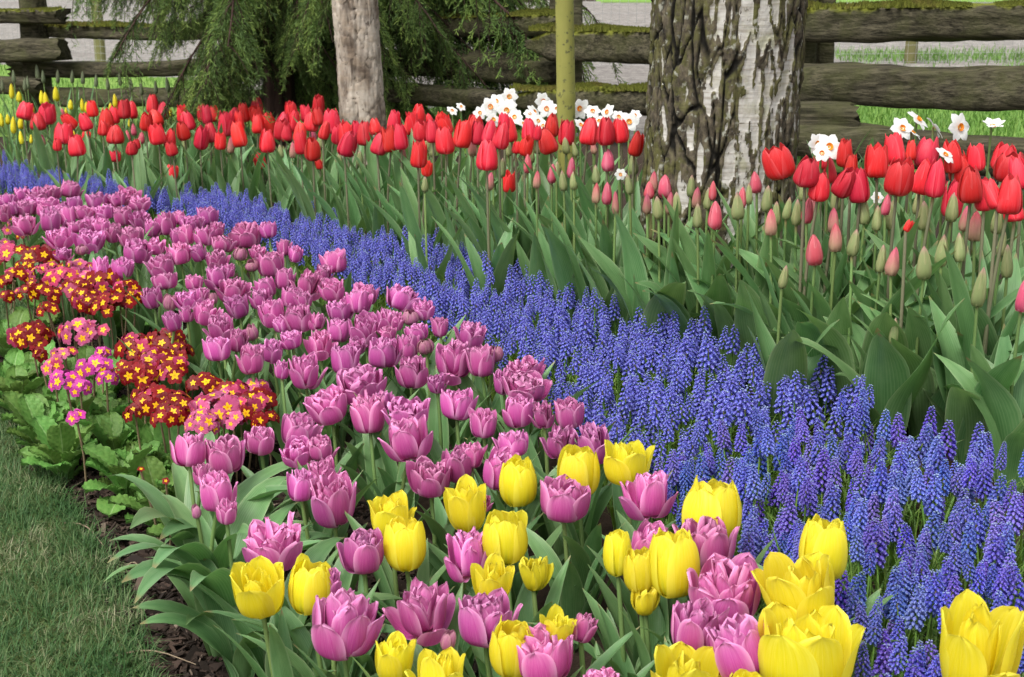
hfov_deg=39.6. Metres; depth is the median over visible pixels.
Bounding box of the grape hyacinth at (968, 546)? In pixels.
[959,522,976,590]
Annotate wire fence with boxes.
[0,0,386,61]
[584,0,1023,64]
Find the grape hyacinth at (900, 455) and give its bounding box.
[864,437,907,528]
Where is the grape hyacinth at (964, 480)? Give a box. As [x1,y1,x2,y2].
[931,459,976,556]
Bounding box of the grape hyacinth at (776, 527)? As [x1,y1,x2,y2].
[761,507,787,562]
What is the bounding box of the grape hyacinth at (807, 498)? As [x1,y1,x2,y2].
[784,475,811,524]
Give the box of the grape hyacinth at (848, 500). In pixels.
[845,478,858,583]
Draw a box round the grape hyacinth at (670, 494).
[667,477,678,524]
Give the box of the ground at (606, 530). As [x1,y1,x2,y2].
[0,0,1023,676]
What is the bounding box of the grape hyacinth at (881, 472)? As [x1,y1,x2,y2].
[860,448,882,519]
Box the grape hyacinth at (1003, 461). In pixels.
[991,441,1023,542]
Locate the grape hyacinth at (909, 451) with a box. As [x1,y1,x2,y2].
[902,435,926,515]
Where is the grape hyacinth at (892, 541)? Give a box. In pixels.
[875,510,894,594]
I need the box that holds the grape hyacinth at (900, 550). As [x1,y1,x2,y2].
[875,522,961,621]
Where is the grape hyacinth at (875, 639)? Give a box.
[866,611,881,670]
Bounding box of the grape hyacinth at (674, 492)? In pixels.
[662,461,685,531]
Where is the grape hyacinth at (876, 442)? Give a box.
[863,431,887,517]
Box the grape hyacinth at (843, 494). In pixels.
[840,441,864,516]
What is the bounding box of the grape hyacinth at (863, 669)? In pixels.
[854,641,871,676]
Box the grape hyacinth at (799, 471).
[789,442,819,519]
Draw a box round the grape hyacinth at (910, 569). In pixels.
[890,555,928,639]
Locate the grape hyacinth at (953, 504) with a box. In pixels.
[950,470,965,539]
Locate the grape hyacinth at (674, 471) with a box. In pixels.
[659,452,681,533]
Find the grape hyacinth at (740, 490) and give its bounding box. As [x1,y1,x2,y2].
[734,464,752,555]
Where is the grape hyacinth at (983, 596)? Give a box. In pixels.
[932,568,990,618]
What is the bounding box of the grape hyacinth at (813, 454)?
[811,429,824,510]
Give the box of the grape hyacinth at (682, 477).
[679,460,690,529]
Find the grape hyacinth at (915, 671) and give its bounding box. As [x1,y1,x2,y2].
[910,665,919,676]
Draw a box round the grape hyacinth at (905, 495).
[890,471,933,567]
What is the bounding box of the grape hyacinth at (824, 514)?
[818,505,873,608]
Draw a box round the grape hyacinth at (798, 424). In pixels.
[771,407,823,484]
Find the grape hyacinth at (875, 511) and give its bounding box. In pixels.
[848,492,879,576]
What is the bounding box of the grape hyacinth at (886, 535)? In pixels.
[844,516,890,630]
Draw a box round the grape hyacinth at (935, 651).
[923,639,939,676]
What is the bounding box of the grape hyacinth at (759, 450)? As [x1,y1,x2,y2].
[753,426,798,513]
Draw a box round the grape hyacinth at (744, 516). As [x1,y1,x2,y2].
[741,494,755,527]
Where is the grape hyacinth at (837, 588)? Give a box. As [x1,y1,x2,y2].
[834,579,839,600]
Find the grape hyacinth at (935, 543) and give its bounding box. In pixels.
[886,511,940,600]
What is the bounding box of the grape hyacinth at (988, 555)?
[981,533,1005,606]
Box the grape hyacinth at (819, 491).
[794,461,836,513]
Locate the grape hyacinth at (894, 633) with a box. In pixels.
[889,615,917,676]
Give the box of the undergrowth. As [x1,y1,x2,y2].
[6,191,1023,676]
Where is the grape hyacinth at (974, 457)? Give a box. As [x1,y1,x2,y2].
[941,455,1023,537]
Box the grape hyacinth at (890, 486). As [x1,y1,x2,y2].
[885,469,905,564]
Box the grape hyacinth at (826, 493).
[790,479,834,530]
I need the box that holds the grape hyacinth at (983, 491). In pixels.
[942,466,1009,567]
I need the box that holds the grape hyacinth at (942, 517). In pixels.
[929,497,944,569]
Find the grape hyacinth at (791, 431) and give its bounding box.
[773,419,801,477]
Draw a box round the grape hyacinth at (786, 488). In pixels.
[762,472,789,552]
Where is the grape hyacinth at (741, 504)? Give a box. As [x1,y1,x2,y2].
[735,465,771,553]
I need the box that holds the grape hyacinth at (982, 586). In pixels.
[932,561,985,635]
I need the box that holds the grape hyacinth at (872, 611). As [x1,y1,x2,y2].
[868,595,882,666]
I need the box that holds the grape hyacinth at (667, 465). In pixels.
[663,449,681,530]
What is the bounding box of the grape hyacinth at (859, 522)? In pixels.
[839,497,882,591]
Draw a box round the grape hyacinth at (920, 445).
[906,423,931,515]
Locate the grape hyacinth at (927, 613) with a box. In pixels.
[912,575,937,669]
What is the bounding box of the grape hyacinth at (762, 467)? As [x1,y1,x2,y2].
[748,438,796,532]
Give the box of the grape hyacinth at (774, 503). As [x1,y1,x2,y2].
[767,470,785,550]
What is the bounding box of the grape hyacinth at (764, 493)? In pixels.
[757,472,775,533]
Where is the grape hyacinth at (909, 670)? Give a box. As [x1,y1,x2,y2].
[904,647,926,676]
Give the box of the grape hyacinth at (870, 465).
[865,453,878,565]
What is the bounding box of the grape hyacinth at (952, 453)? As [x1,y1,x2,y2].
[929,420,976,522]
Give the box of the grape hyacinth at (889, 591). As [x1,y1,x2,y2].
[870,565,923,676]
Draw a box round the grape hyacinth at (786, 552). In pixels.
[759,533,799,609]
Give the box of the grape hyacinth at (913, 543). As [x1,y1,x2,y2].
[874,513,961,632]
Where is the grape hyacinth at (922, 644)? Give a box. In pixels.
[885,640,923,670]
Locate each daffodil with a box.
[447,107,474,176]
[456,103,476,180]
[457,113,498,194]
[462,107,486,185]
[475,98,519,173]
[489,109,553,187]
[489,112,507,191]
[491,94,519,185]
[496,100,516,162]
[501,88,521,182]
[505,99,554,157]
[508,110,556,164]
[517,119,582,186]
[518,120,554,189]
[527,105,538,172]
[532,115,597,166]
[535,93,550,165]
[537,100,552,119]
[550,104,557,160]
[574,119,637,180]
[575,99,614,182]
[584,105,640,188]
[592,104,613,160]
[596,116,631,192]
[612,111,640,214]
[614,169,626,217]
[621,112,642,200]
[623,110,641,202]
[788,134,819,244]
[813,145,831,211]
[814,134,871,237]
[828,192,883,237]
[859,118,913,228]
[861,111,927,211]
[867,148,991,268]
[899,118,941,249]
[904,127,919,214]
[943,117,1005,261]
[945,113,996,245]
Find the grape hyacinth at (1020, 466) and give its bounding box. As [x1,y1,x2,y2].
[1018,452,1023,575]
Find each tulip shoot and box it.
[45,126,78,167]
[47,141,92,181]
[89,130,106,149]
[91,135,107,168]
[105,534,179,580]
[114,141,150,185]
[133,522,313,676]
[146,145,162,186]
[165,537,401,676]
[167,522,313,661]
[181,148,234,189]
[204,557,395,672]
[207,145,253,199]
[240,132,264,174]
[244,168,275,209]
[253,154,293,203]
[265,181,292,222]
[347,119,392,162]
[368,586,454,675]
[435,652,479,676]
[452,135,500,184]
[453,159,518,188]
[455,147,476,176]
[519,141,578,175]
[552,564,610,620]
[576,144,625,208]
[590,608,617,653]
[677,259,710,285]
[795,188,830,240]
[796,128,871,236]
[796,140,840,236]
[822,145,872,215]
[844,183,904,236]
[849,281,883,330]
[854,196,905,221]
[857,137,881,207]
[858,152,915,207]
[863,265,877,294]
[870,294,964,445]
[878,178,893,196]
[912,188,948,218]
[913,180,949,228]
[915,193,967,248]
[923,368,944,422]
[934,353,1023,505]
[957,331,989,359]
[970,324,1023,479]
[971,184,1003,249]
[1005,190,1023,243]
[1007,222,1023,255]
[1016,221,1023,240]
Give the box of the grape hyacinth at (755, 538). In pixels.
[737,516,783,599]
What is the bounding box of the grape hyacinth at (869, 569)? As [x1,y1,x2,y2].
[853,543,876,676]
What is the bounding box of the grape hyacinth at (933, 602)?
[924,570,944,652]
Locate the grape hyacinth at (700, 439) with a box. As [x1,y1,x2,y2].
[693,420,703,477]
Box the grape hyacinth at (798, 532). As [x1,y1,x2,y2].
[767,515,805,551]
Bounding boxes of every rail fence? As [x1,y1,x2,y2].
[0,0,72,132]
[5,20,395,108]
[382,7,555,109]
[509,0,649,132]
[797,0,1023,176]
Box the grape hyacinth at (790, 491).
[770,477,795,545]
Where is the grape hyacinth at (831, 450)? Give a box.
[827,433,847,524]
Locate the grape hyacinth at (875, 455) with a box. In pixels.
[845,436,885,532]
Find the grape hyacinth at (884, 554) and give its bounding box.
[864,517,909,633]
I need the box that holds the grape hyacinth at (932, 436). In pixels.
[919,424,933,516]
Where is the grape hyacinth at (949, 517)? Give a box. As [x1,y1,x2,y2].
[928,500,989,582]
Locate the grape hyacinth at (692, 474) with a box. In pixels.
[671,458,694,519]
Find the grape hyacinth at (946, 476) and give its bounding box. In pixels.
[935,459,963,566]
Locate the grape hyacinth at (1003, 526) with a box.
[937,522,1006,578]
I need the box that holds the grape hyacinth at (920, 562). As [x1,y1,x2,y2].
[890,544,937,643]
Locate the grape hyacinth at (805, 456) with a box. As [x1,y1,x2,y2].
[803,435,815,518]
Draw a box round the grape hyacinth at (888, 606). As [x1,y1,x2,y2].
[883,569,930,676]
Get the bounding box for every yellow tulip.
[0,84,34,147]
[0,113,25,168]
[0,119,30,165]
[0,131,34,175]
[2,114,32,162]
[10,116,34,183]
[13,91,32,150]
[24,135,49,179]
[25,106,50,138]
[31,91,49,140]
[43,92,78,139]
[53,86,77,114]
[68,100,76,129]
[80,98,97,136]
[84,101,95,142]
[99,94,127,151]
[215,555,335,676]
[276,553,379,676]
[344,489,445,624]
[351,630,416,676]
[354,515,453,664]
[404,646,465,676]
[428,474,543,593]
[458,552,538,676]
[460,555,573,643]
[482,509,533,625]
[489,615,582,676]
[499,454,563,610]
[527,545,651,676]
[535,444,605,600]
[540,604,639,671]
[582,529,687,676]
[603,439,675,592]
[615,587,668,676]
[641,527,699,644]
[650,641,732,676]
[681,475,774,603]
[732,669,761,676]
[751,551,883,676]
[757,513,898,675]
[758,601,865,676]
[939,589,1023,676]
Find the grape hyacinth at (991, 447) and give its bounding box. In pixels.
[979,431,1012,533]
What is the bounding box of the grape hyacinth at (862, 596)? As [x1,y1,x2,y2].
[848,571,895,675]
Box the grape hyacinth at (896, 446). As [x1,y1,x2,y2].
[892,427,914,475]
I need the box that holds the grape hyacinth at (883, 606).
[839,578,892,663]
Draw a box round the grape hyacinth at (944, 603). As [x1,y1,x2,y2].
[930,590,951,665]
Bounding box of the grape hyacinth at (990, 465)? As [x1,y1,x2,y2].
[980,448,993,518]
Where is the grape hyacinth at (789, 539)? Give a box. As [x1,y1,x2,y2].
[761,521,797,607]
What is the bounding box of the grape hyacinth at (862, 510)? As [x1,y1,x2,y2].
[845,498,882,595]
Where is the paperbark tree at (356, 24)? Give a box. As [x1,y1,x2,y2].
[331,0,386,164]
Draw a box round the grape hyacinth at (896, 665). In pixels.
[888,635,907,676]
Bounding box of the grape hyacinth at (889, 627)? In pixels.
[869,613,901,667]
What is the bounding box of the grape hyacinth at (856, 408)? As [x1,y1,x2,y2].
[853,395,890,478]
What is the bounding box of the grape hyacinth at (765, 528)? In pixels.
[750,518,768,553]
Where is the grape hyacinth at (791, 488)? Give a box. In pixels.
[759,470,803,530]
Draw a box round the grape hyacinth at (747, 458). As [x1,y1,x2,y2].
[737,443,779,527]
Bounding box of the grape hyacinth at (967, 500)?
[943,488,969,592]
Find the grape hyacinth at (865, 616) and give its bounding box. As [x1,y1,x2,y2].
[855,601,869,664]
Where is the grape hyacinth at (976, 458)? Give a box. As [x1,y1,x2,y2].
[934,442,984,532]
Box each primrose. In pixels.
[0,216,59,327]
[0,309,36,357]
[0,348,43,398]
[0,362,49,412]
[1,378,62,420]
[2,391,74,446]
[3,319,55,386]
[14,258,92,347]
[14,306,61,337]
[18,415,99,483]
[34,396,103,481]
[36,260,150,360]
[41,317,109,401]
[42,383,95,408]
[48,345,113,377]
[48,346,121,460]
[55,393,119,421]
[78,411,137,449]
[82,440,170,517]
[89,354,132,402]
[91,395,132,418]
[99,441,171,490]
[108,455,173,545]
[111,328,194,402]
[122,382,192,459]
[132,412,153,440]
[132,421,206,476]
[133,469,175,522]
[146,495,170,537]
[166,459,233,473]
[184,388,247,485]
[185,371,279,482]
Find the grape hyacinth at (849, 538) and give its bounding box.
[843,512,854,589]
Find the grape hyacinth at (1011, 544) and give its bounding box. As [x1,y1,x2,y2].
[991,521,1016,605]
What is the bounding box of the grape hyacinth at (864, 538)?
[862,520,916,609]
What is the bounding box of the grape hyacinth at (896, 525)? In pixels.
[880,502,904,576]
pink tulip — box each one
[0,193,16,245]
[0,204,45,287]
[2,201,42,246]
[10,196,61,238]
[10,213,40,283]
[11,199,44,281]
[12,186,40,237]
[12,203,52,263]
[19,246,77,344]
[24,196,43,240]
[26,186,49,235]
[38,203,78,249]
[39,206,77,259]
[40,184,63,198]
[41,193,91,234]
[41,225,102,312]
[52,244,94,315]
[59,206,76,256]
[60,179,84,211]
[67,220,85,270]
[70,228,105,260]
[72,215,116,261]
[74,204,110,259]
[76,191,119,258]
[89,255,122,349]
[91,218,121,263]
[92,204,123,260]
[94,222,151,278]
[103,217,160,279]
[105,191,124,251]
[107,205,135,278]
[107,476,343,610]
[109,256,154,332]
[110,462,287,546]
[116,310,181,390]
[117,225,152,310]
[118,185,142,227]
[118,209,151,269]
[122,285,187,334]
[122,497,321,612]
[123,237,182,333]
[124,272,182,330]
[125,251,184,330]
[128,293,203,378]
[129,194,165,270]
[130,431,310,531]
[134,237,175,295]
[152,469,309,568]
[154,211,191,292]
[157,288,206,392]
[159,433,291,540]
[164,215,212,268]
[164,298,231,409]
[165,241,209,290]
[166,209,226,273]
[170,227,206,290]
[173,224,204,290]
[174,242,238,291]
[175,264,248,312]
[178,305,244,400]
[179,215,198,267]
[185,225,214,292]
[185,274,202,331]
[186,312,246,380]
[187,292,257,378]
[193,286,253,328]
[195,328,262,381]
[196,206,235,264]
[199,277,251,372]
[202,336,256,435]
[203,235,237,306]
[205,221,246,296]
[206,248,252,314]
[214,323,272,381]
[221,343,291,469]
[222,221,261,281]
[223,294,273,364]
[224,263,249,329]
[231,244,272,338]
[231,247,269,284]
[236,567,384,676]
[241,426,316,519]
[242,258,262,334]
[242,511,343,640]
[243,221,290,300]
[247,268,317,333]
[248,288,271,362]
[249,276,304,351]
[251,251,295,314]
[252,292,318,353]
[257,298,296,403]
[258,303,341,394]
[259,334,309,423]
[262,359,318,475]
[272,315,319,404]
[274,238,292,294]
[278,329,336,424]
[279,435,311,526]
[281,285,326,343]
[281,411,362,519]
[286,468,363,568]
[287,434,381,542]
[287,527,432,676]
[288,245,311,306]
[288,352,336,445]
[289,268,327,332]
[292,329,337,423]
[293,587,384,676]
[297,455,367,561]
[300,312,336,385]
[301,288,372,367]
[301,344,368,461]
[303,384,363,481]
[306,297,380,347]
[309,469,358,590]
[312,264,334,313]
[312,278,344,373]
[318,248,354,338]
[324,310,391,388]
[326,318,365,431]
[336,363,390,440]
[340,389,401,513]
[343,388,419,482]
[347,335,392,378]
[348,336,405,411]
[352,282,418,349]
[354,393,452,487]
[358,414,442,521]
[373,326,452,398]
[375,576,462,669]
[376,307,444,378]
[376,313,403,369]
[379,526,487,676]
[384,333,449,398]
[386,283,437,342]
[394,354,462,457]
[396,308,430,369]
[398,322,439,395]
[399,317,471,443]
[406,455,479,586]
[410,443,494,583]
[411,629,455,676]
[412,296,465,358]
[414,387,481,530]
[416,338,448,401]
[426,338,491,448]
[427,365,487,500]
[428,495,535,596]
[449,441,496,530]
[453,321,545,440]
[456,345,537,467]
[456,587,522,676]
[460,343,502,459]
[465,393,553,510]
[467,407,504,504]
[470,370,553,453]
[478,445,547,532]
[486,429,556,547]
[491,400,554,540]
[493,360,555,434]
[497,355,597,472]
[516,622,573,676]
[521,421,631,543]
[526,474,621,653]
[537,422,610,565]
[552,396,643,468]
[572,612,654,676]
[583,666,618,676]
[587,519,667,668]
[602,470,677,541]
[664,597,729,649]
[672,516,759,618]
[686,552,760,618]
[704,611,762,676]
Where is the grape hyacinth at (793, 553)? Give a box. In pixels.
[761,531,801,597]
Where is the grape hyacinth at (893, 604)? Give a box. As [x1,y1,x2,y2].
[853,584,904,675]
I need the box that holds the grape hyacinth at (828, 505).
[821,485,840,521]
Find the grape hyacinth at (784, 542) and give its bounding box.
[760,529,788,613]
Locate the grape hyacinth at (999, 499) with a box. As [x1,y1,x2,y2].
[964,483,1023,571]
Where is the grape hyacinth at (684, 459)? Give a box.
[678,453,688,495]
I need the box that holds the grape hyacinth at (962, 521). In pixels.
[940,495,1021,588]
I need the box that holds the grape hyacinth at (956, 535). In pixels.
[936,510,982,605]
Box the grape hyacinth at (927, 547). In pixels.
[890,526,978,614]
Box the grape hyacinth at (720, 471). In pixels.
[713,448,740,528]
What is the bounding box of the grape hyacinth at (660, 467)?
[651,456,682,526]
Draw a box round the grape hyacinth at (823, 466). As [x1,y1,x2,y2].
[800,446,841,520]
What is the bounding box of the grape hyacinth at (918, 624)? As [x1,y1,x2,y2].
[879,584,925,666]
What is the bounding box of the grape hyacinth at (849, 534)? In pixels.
[837,506,883,597]
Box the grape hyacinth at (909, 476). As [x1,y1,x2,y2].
[905,459,952,541]
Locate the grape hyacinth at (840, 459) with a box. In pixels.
[834,441,846,520]
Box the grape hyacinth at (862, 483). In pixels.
[851,463,903,563]
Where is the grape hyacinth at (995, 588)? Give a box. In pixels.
[991,565,1007,604]
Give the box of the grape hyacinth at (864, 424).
[857,398,892,468]
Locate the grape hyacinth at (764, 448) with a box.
[761,425,775,532]
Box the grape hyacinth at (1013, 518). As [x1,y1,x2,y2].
[1005,491,1023,603]
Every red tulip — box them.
[9,101,41,173]
[18,112,65,183]
[33,101,73,170]
[39,112,86,178]
[45,134,100,204]
[49,122,84,180]
[53,138,92,201]
[55,100,98,156]
[65,112,114,192]
[82,131,104,158]
[85,120,113,191]
[91,124,124,185]
[92,105,137,164]
[94,108,143,173]
[109,150,127,180]
[112,99,130,185]
[113,141,176,212]
[128,93,166,148]
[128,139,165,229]
[130,100,137,138]
[137,102,168,142]
[139,112,179,160]
[146,123,186,206]
[146,128,196,189]
[147,108,178,156]
[150,121,213,197]
[162,140,193,227]
[165,164,184,198]
[166,111,202,172]
[175,104,203,174]
[175,124,214,200]
[188,122,221,196]
[197,104,209,174]
[199,105,217,165]
[207,131,240,209]
[208,105,218,150]
[209,110,233,182]
[225,111,253,176]
[231,107,252,151]
[231,120,264,212]
[238,102,274,166]
[243,113,290,191]
[245,104,277,185]
[247,112,276,203]
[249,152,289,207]
[250,96,263,134]
[254,118,296,174]
[256,128,300,218]
[267,111,290,169]
[267,137,347,238]
[269,122,300,173]
[270,121,312,208]
[274,104,329,158]
[275,109,330,162]
[283,112,327,180]
[284,100,326,159]
[290,120,337,244]
[292,107,323,158]
[292,129,328,244]
[293,108,340,183]
[300,123,358,196]
[307,131,374,259]
[309,159,338,200]
[312,94,333,166]
[323,118,384,227]
[325,119,367,222]
[333,120,392,234]
[343,131,430,258]
[346,120,361,217]
[352,124,444,243]
[363,119,444,239]
[369,109,400,198]
[373,123,437,261]
[380,119,410,182]
[385,160,434,245]
[388,119,464,271]
[389,110,475,167]
[392,113,452,176]
[392,113,497,206]
[399,139,458,267]
[401,104,463,172]
[415,125,464,282]
[424,111,497,197]
[430,120,534,244]
[432,139,517,327]
[438,119,513,279]
[441,113,482,210]
[444,119,498,276]
[444,121,533,316]
[454,141,578,311]
[462,112,535,231]
[466,118,535,210]
[491,117,517,207]
[491,169,515,244]
[517,112,619,213]
[518,134,535,304]
[525,125,578,245]
[528,127,563,226]
[535,117,623,232]
[558,119,628,217]
[576,130,643,241]
[596,116,628,234]
[599,118,628,232]
[743,142,795,273]
[756,172,873,334]
[758,155,836,339]
[772,157,871,275]
[780,154,914,275]
[791,166,876,314]
[816,160,883,261]
[816,167,869,307]
[835,142,909,299]
[836,138,885,248]
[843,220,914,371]
[857,156,954,319]
[865,132,922,247]
[870,136,939,260]
[880,143,985,256]
[883,158,981,299]
[903,157,968,334]
[904,139,915,212]
[908,150,1019,274]
[919,173,1023,360]
[926,164,1001,330]
[941,179,963,298]
[942,139,1023,266]
[943,178,1018,370]
[965,141,1016,266]
[965,177,1015,334]
[969,151,1023,276]
[983,154,1023,281]
[1003,207,1023,253]
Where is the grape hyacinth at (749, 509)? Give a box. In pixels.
[742,497,772,550]
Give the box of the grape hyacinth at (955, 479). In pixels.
[903,465,965,565]
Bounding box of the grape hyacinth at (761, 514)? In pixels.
[736,498,772,549]
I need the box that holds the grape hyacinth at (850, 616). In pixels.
[845,587,902,676]
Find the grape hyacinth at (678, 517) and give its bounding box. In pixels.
[675,495,685,528]
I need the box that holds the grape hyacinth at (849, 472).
[847,442,867,546]
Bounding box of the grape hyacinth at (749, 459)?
[743,450,778,524]
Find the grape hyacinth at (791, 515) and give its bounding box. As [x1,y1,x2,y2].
[781,492,798,557]
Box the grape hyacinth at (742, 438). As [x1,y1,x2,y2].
[734,421,773,486]
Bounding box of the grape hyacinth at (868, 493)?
[862,464,897,582]
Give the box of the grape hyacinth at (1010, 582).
[1002,562,1015,591]
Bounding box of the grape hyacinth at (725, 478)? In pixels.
[722,457,738,552]
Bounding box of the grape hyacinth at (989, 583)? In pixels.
[985,563,998,602]
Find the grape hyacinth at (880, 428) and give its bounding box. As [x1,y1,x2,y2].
[863,409,924,517]
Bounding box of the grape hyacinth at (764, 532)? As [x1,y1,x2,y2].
[755,529,769,615]
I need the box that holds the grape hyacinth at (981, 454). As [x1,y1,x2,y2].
[970,431,996,519]
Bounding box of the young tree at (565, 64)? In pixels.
[555,0,575,174]
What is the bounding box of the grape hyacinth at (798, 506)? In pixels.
[764,473,801,548]
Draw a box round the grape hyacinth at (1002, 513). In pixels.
[989,499,1015,597]
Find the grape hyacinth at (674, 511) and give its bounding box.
[667,487,677,524]
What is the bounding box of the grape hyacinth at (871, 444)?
[861,424,888,482]
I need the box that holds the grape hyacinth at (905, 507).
[884,462,909,563]
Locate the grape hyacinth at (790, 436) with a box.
[769,425,794,518]
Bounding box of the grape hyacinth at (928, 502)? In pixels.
[922,473,958,572]
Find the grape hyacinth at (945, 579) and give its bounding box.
[888,556,963,640]
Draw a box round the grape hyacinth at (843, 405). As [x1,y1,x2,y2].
[836,391,887,499]
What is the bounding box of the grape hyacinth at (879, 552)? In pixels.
[843,523,883,597]
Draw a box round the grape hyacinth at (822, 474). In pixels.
[806,447,837,521]
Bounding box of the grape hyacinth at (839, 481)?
[801,456,841,519]
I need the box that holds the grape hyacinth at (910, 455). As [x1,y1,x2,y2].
[901,436,943,530]
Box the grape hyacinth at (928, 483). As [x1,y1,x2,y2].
[904,464,934,547]
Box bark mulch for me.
[0,285,478,676]
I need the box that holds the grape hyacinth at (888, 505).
[879,486,900,581]
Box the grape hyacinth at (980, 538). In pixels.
[966,503,1023,590]
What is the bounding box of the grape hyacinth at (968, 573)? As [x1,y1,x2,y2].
[962,549,976,589]
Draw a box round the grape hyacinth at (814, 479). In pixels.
[766,466,818,520]
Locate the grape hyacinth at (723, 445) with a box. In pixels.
[701,419,740,532]
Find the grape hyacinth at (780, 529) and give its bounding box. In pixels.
[777,509,799,551]
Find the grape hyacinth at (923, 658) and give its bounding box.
[909,646,926,676]
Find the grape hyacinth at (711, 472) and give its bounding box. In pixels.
[702,442,715,480]
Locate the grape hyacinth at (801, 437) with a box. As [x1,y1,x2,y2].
[798,418,846,513]
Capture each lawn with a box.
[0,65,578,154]
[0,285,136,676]
[796,105,1023,171]
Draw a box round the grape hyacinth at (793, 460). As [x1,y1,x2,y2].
[756,441,819,522]
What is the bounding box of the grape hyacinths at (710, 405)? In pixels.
[0,149,1023,608]
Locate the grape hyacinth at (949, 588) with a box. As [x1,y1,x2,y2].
[944,573,984,605]
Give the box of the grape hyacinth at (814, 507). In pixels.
[791,480,817,524]
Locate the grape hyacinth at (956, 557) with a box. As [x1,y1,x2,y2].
[934,541,967,617]
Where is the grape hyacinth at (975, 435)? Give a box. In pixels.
[956,422,1021,516]
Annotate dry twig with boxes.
[65,522,105,548]
[107,650,195,664]
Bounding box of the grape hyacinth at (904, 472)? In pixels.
[864,452,936,550]
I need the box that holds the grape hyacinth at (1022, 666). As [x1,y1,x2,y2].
[1019,654,1023,671]
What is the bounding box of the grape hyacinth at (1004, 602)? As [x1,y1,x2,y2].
[993,590,1023,676]
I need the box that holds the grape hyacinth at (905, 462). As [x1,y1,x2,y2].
[882,442,927,539]
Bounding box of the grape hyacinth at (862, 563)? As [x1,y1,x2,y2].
[843,525,883,590]
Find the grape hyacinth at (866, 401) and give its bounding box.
[845,388,890,486]
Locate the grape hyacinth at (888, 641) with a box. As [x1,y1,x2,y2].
[853,628,898,675]
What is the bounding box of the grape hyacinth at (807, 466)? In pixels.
[766,454,808,523]
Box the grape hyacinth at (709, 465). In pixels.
[677,449,714,506]
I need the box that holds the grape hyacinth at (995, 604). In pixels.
[990,593,1003,611]
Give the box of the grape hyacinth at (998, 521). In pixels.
[992,514,1023,605]
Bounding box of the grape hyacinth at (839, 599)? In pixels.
[834,571,848,612]
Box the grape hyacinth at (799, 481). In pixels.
[767,455,806,523]
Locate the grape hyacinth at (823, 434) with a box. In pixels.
[813,417,841,499]
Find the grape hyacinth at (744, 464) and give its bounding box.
[739,457,779,543]
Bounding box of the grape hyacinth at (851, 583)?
[839,574,861,611]
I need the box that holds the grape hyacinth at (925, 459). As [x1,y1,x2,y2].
[909,433,944,527]
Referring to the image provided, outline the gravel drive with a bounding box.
[0,0,1023,140]
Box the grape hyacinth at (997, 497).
[975,473,1019,580]
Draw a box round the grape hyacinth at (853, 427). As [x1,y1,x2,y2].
[842,406,869,480]
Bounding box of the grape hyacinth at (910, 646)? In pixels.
[900,574,936,666]
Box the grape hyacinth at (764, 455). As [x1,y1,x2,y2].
[727,424,773,506]
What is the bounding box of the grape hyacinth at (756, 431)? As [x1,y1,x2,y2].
[727,410,765,509]
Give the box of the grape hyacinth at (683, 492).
[676,468,691,528]
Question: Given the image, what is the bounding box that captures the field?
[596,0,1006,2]
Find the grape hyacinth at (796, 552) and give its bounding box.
[756,537,800,614]
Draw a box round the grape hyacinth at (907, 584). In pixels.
[874,560,938,666]
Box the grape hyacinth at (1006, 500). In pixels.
[1002,480,1023,585]
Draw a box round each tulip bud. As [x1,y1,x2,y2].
[0,70,26,127]
[0,78,18,153]
[8,78,32,143]
[19,76,32,137]
[28,122,63,174]
[31,64,46,132]
[41,70,63,132]
[48,70,75,111]
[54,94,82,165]
[65,71,108,133]
[70,71,78,134]
[91,74,101,142]
[91,78,122,150]
[118,73,130,130]
[121,123,174,181]
[125,78,144,136]
[127,82,146,135]
[129,117,164,155]
[132,132,160,191]
[154,81,169,103]
[160,134,196,188]
[161,133,209,183]
[165,77,170,124]
[173,121,199,166]
[182,131,225,186]
[190,123,224,171]
[227,137,258,204]
[260,138,319,226]
[275,144,299,217]
[309,131,316,139]
[314,137,324,174]
[322,150,386,238]
[323,154,355,220]
[383,150,443,212]
[391,141,429,176]
[408,177,470,324]
[420,143,467,268]
[452,143,477,236]
[464,172,540,277]
[467,166,535,259]
[475,158,528,270]
[490,154,578,299]
[498,150,534,234]
[501,157,613,246]
[503,161,576,241]
[506,144,511,170]
[516,171,546,339]
[521,137,578,201]
[524,164,558,238]
[533,141,548,202]
[537,171,602,324]
[541,172,616,330]
[545,183,627,349]
[548,161,636,259]
[549,145,618,223]
[555,191,658,347]
[571,174,661,288]
[572,142,577,196]
[572,149,639,232]
[578,182,617,310]
[578,196,700,374]
[582,181,664,313]
[613,194,692,376]
[619,192,761,308]
[627,171,657,260]
[629,156,637,210]
[634,201,759,380]
[635,175,742,258]
[635,203,753,385]
[639,174,671,292]
[651,192,744,390]
[653,192,732,368]
[662,181,716,318]
[684,171,782,276]
[686,187,754,310]
[699,187,798,283]
[699,188,761,286]
[707,201,878,284]
[711,197,791,301]
[711,199,801,326]
[715,185,824,290]
[718,183,755,376]
[728,209,781,398]
[733,207,838,322]
[745,265,839,439]
[761,185,844,279]
[763,200,872,304]
[768,206,955,309]
[769,234,828,425]
[773,198,812,336]
[774,202,895,295]
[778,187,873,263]
[781,298,964,463]
[790,223,856,418]
[790,229,954,426]
[794,202,869,323]
[819,194,976,298]
[823,240,937,390]
[849,206,1023,293]
[851,247,908,437]
[855,246,1019,443]
[860,233,1015,341]
[864,194,1009,268]
[864,210,994,319]
[871,201,977,297]
[877,234,1015,369]
[898,192,958,319]
[905,267,1023,471]
[912,212,1023,315]
[917,244,1023,355]
[966,280,1023,448]
[994,232,1005,304]
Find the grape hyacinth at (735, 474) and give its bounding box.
[733,457,772,553]
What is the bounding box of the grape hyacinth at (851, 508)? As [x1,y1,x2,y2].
[843,491,878,586]
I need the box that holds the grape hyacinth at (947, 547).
[931,521,969,605]

